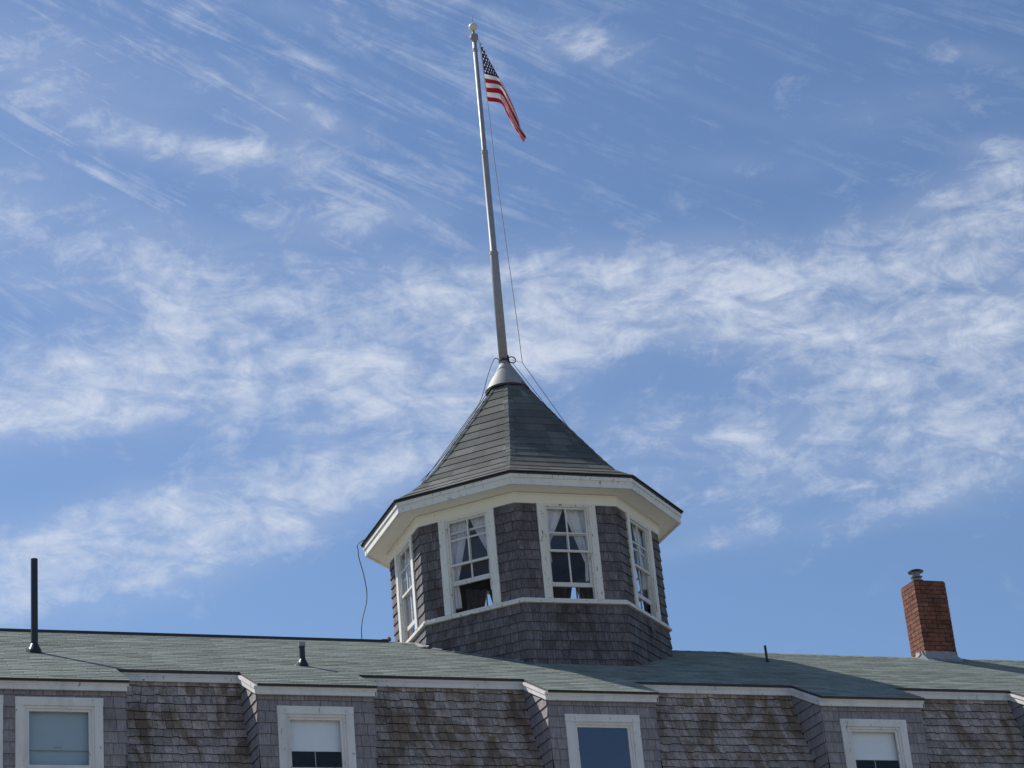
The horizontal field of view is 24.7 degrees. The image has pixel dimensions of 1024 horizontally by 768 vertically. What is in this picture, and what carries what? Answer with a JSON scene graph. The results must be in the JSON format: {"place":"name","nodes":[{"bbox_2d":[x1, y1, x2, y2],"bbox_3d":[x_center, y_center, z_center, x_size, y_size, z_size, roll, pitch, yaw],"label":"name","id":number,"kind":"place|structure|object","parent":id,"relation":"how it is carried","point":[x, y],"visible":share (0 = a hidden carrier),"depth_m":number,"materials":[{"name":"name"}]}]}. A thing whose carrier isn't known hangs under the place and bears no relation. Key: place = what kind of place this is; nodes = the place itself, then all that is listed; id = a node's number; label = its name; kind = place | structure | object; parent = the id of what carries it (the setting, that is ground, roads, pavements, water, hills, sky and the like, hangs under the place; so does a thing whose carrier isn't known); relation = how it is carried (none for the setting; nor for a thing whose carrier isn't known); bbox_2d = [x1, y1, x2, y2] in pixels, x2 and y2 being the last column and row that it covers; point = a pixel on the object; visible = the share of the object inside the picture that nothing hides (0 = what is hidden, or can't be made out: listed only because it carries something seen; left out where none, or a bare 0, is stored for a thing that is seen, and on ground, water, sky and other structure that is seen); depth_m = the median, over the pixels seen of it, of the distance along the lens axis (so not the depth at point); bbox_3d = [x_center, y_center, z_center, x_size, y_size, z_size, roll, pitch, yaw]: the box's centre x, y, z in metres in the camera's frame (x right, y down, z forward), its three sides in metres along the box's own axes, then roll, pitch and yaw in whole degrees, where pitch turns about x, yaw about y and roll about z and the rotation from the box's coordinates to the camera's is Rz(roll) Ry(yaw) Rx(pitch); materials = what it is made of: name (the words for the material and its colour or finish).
{"place":"outdoors","nodes":[
{"label":"outdoors","id":0,"kind":"place"},
{"bbox_2d":[0,0,1023,660],"label":"sky","id":1,"kind":"structure","parent":0,"point":[766,257],"materials":[{"name":"blue"}]},
{"label":"ground","id":2,"kind":"structure","parent":0,"visible":0},
{"bbox_2d":[0,558,1023,767],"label":"shingled building","id":3,"kind":"structure","parent":2,"relation":"on","point":[86,699],"depth_m":29.46,"materials":[{"name":"grey wood"}]},
{"bbox_2d":[0,695,2,767],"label":"window","id":4,"kind":"structure","parent":3,"relation":"in","point":[1,696],"depth_m":26.41,"materials":[{"name":"paint"}]},
{"bbox_2d":[15,696,103,767],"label":"window","id":5,"kind":"structure","parent":3,"relation":"in","point":[51,732],"depth_m":26.72,"materials":[{"name":"paint"}]},
{"bbox_2d":[276,705,356,767],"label":"window","id":6,"kind":"structure","parent":3,"relation":"in","point":[300,728],"depth_m":27.80,"materials":[{"name":"paint"}]},
{"bbox_2d":[360,362,683,665],"bbox_3d":[0.161,2.333,34.162,4.464,5.760,4.464,4,-25,-21],"label":"cupola","id":7,"kind":"object","parent":3,"relation":"on","point":[519,459],"visible":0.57,"depth_m":32.55,"materials":[{"name":"grey wood"}]},
{"bbox_2d":[394,535,418,641],"bbox_3d":[-1.458,2.979,33.265,0.119,1.431,0.870,3,-25,-19],"label":"window","id":8,"kind":"structure","parent":7,"relation":"in","point":[404,627],"depth_m":33.41,"materials":[{"name":"white paint"}]},
{"bbox_2d":[404,550,413,637],"bbox_3d":[-1.444,3.019,33.463,0.072,1.310,0.349,4,-25,-21],"label":"curtain","id":9,"kind":"object","parent":7,"relation":"hanging from","point":[411,632],"visible":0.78,"depth_m":33.53,"materials":[{"name":"white fabric"}]},
{"bbox_2d":[421,387,490,480],"bbox_3d":[-0.784,0.690,34.112,1.551,1.854,0.012,15,-31,-39],"label":"roof cable","id":10,"kind":"object","parent":7,"relation":"attached to","point":[458,434],"visible":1,"depth_m":34.08,"materials":[{"name":"metal"}]},
{"bbox_2d":[450,520,468,609],"bbox_3d":[-0.700,2.505,32.509,0.348,1.260,0.069,-15,-25,21],"label":"curtain","id":11,"kind":"object","parent":7,"relation":"hanging from","point":[458,549],"visible":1,"depth_m":32.60,"materials":[{"name":"white fabric"}]},
{"bbox_2d":[438,508,501,615],"bbox_3d":[-0.568,2.495,32.349,0.870,1.431,0.119,-16,-26,22],"label":"window","id":12,"kind":"structure","parent":7,"relation":"in","point":[448,566],"depth_m":32.37,"materials":[{"name":"white paint"}]},
{"bbox_2d":[466,589,486,609],"bbox_3d":[-0.483,3.722,35.268,0.350,1.310,0.074,4,-25,-21],"label":"curtain","id":13,"kind":"object","parent":7,"relation":"hanging from","point":[475,598],"visible":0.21,"depth_m":35.46,"materials":[{"name":"fabric"}]},
{"bbox_2d":[470,516,491,588],"bbox_3d":[-0.385,2.345,32.399,0.348,1.110,0.071,-16,-26,22],"label":"curtain","id":14,"kind":"object","parent":7,"relation":"hanging from","point":[478,521],"visible":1,"depth_m":32.56,"materials":[{"name":"white fabric"}]},
{"bbox_2d":[469,19,517,372],"bbox_3d":[-0.278,-2.979,36.482,0.344,6.524,0.159,-3,-24,-5],"label":"flagpole","id":15,"kind":"object","parent":7,"relation":"on","point":[499,312],"visible":1,"depth_m":36.17,"materials":[{"name":"metal"}]},
{"bbox_2d":[357,358,498,638],"bbox_3d":[-1.138,2.142,34.338,2.363,5.258,0.077,-7,-24,3],"label":"lightning cable","id":16,"kind":"object","parent":15,"relation":"attached to","point":[422,481],"visible":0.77,"depth_m":34.75,"materials":[{"name":"metal"}]},
{"bbox_2d":[478,40,522,362],"bbox_3d":[-0.194,-2.953,36.503,0.251,5.732,0.041,4,-25,-21],"label":"halyard","id":17,"kind":"object","parent":15,"relation":"attached to","point":[500,205],"visible":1,"depth_m":36.45,"materials":[{"name":"grey fabric"}]},
{"bbox_2d":[480,43,525,141],"bbox_3d":[-0.142,-4.660,37.284,0.583,1.858,0.294,-5,-24,0],"label":"flag","id":18,"kind":"object","parent":17,"relation":"hanging from","point":[496,90],"visible":1,"depth_m":37.21,"materials":[{"name":"fabric"}]},
{"bbox_2d":[523,364,566,424],"bbox_3d":[0.559,0.245,35.184,0.707,1.294,0.008,-3,-24,-5],"label":"guy wire","id":19,"kind":"object","parent":17,"relation":"attached to","point":[544,393],"visible":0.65,"depth_m":35.22,"materials":[{"name":"grey metal"}]},
{"bbox_2d":[547,509,561,562],"bbox_3d":[0.569,2.106,32.432,0.348,0.810,0.072,4,-25,-21],"label":"curtain","id":20,"kind":"object","parent":7,"relation":"hanging from","point":[553,516],"visible":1,"depth_m":32.53,"materials":[{"name":"white fabric"}]},
{"bbox_2d":[554,581,572,597],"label":"curtain","id":21,"kind":"object","parent":7,"relation":"hanging from","point":[562,592],"visible":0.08,"depth_m":35.56,"materials":[{"name":"fabric"}]},
{"bbox_2d":[522,381,604,461],"bbox_3d":[0.732,0.527,34.063,0.012,1.854,1.551,15,-31,-39],"label":"roof cable","id":22,"kind":"object","parent":7,"relation":"attached to","point":[561,422],"visible":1,"depth_m":34.06,"materials":[{"name":"metal"}]},
{"bbox_2d":[536,503,604,598],"bbox_3d":[0.790,2.349,32.305,0.870,1.431,0.119,3,-25,-19],"label":"window","id":23,"kind":"structure","parent":7,"relation":"in","point":[592,550],"depth_m":32.32,"materials":[{"name":"paint"}]},
{"bbox_2d":[563,510,589,581],"bbox_3d":[0.926,2.235,32.490,0.348,1.060,0.071,4,-25,-21],"label":"curtain","id":24,"kind":"object","parent":7,"relation":"hanging from","point":[575,520],"visible":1,"depth_m":32.59,"materials":[{"name":"white fabric"}]},
{"bbox_2d":[574,578,593,598],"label":"curtain","id":25,"kind":"object","parent":7,"relation":"hanging from","point":[586,593],"visible":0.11,"depth_m":35.40,"materials":[{"name":"fabric"}]},
{"bbox_2d":[632,525,646,590],"bbox_3d":[1.818,2.492,33.451,0.069,0.910,0.313,-17,-26,24],"label":"curtain","id":26,"kind":"object","parent":7,"relation":"hanging from","point":[644,584],"visible":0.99,"depth_m":33.47,"materials":[{"name":"white fabric"}]},
{"bbox_2d":[634,552,648,612],"bbox_3d":[1.897,3.052,34.247,0.069,1.310,0.348,4,-25,-21],"label":"curtain","id":27,"kind":"object","parent":7,"relation":"hanging from","point":[644,594],"visible":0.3,"depth_m":34.19,"materials":[{"name":"white fabric"}]},
{"bbox_2d":[625,513,660,619],"bbox_3d":[1.820,2.628,33.159,0.119,1.431,0.870,-16,-26,22],"label":"window","id":28,"kind":"structure","parent":7,"relation":"in","point":[649,563],"depth_m":33.28,"materials":[{"name":"white paint"}]},
{"bbox_2d":[564,714,644,767],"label":"window","id":29,"kind":"structure","parent":3,"relation":"in","point":[631,723],"depth_m":29.07,"materials":[{"name":"paint"}]},
{"bbox_2d":[839,719,912,767],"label":"window","id":30,"kind":"structure","parent":3,"relation":"in","point":[863,739],"depth_m":30.45,"materials":[{"name":"paint"}]}
]}

